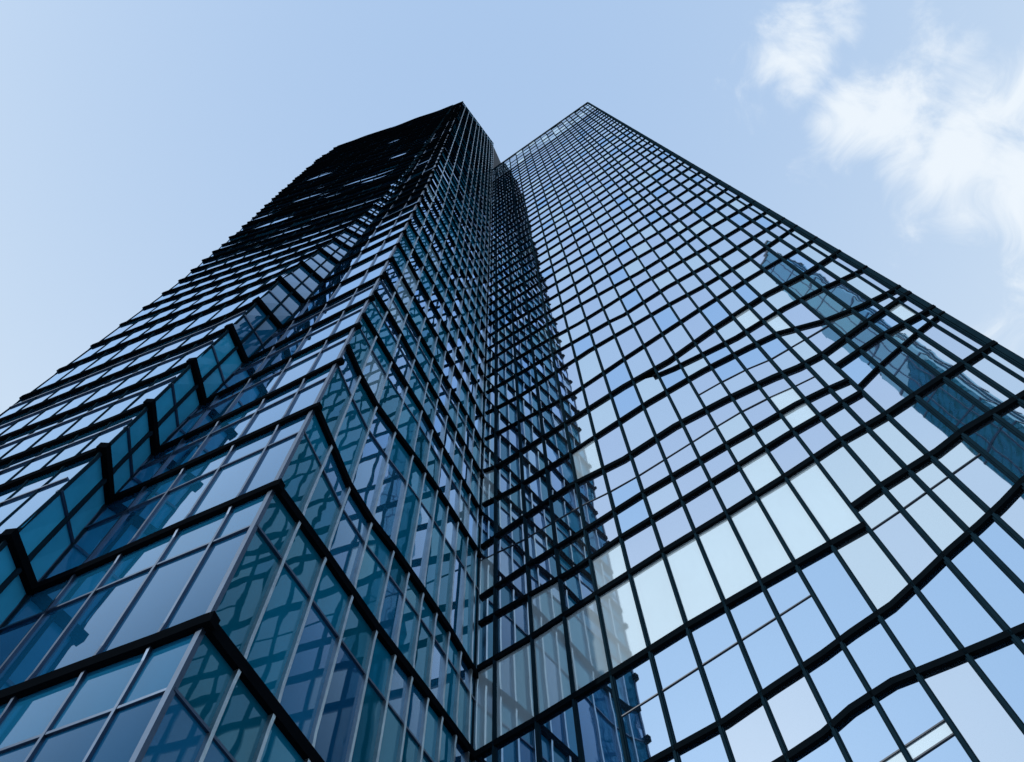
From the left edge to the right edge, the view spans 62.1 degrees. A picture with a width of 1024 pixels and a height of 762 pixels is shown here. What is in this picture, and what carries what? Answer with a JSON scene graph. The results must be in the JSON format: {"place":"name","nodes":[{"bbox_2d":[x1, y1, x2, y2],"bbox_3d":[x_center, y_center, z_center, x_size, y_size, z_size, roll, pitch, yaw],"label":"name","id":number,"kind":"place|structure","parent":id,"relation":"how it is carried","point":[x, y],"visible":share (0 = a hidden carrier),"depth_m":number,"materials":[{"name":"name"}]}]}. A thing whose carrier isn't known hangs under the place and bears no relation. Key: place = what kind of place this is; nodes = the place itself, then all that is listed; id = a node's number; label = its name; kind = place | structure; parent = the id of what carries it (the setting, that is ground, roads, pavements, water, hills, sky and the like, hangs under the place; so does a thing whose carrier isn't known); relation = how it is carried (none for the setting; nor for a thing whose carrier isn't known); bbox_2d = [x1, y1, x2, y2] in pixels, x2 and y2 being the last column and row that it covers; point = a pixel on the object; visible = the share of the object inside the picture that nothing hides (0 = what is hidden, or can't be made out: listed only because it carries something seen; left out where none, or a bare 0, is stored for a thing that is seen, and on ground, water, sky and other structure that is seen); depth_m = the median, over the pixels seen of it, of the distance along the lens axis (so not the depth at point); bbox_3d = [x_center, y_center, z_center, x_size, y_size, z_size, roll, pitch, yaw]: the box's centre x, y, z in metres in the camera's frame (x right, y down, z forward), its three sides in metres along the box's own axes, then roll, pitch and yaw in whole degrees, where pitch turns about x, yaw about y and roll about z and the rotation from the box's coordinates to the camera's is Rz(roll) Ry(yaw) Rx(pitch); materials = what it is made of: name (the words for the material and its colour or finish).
{"place":"outdoors","nodes":[
{"label":"outdoors","id":0,"kind":"place"},
{"bbox_2d":[0,0,1023,413],"label":"sky","id":1,"kind":"structure","parent":0,"point":[138,137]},
{"label":"plaza","id":2,"kind":"structure","parent":0,"visible":0},
{"bbox_2d":[0,101,500,761],"bbox_3d":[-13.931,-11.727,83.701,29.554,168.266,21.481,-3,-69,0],"label":"office tower","id":3,"kind":"structure","parent":2,"relation":"on","point":[240,487],"depth_m":21.99,"materials":[{"name":"blue glass"},{"name":"black metal"},{"name":"silver metal"}]},
{"bbox_2d":[470,102,1023,761],"bbox_3d":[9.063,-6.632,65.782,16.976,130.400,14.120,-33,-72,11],"label":"office tower","id":4,"kind":"structure","parent":2,"relation":"on","point":[752,470],"depth_m":23.93,"materials":[{"name":"blue glass"}]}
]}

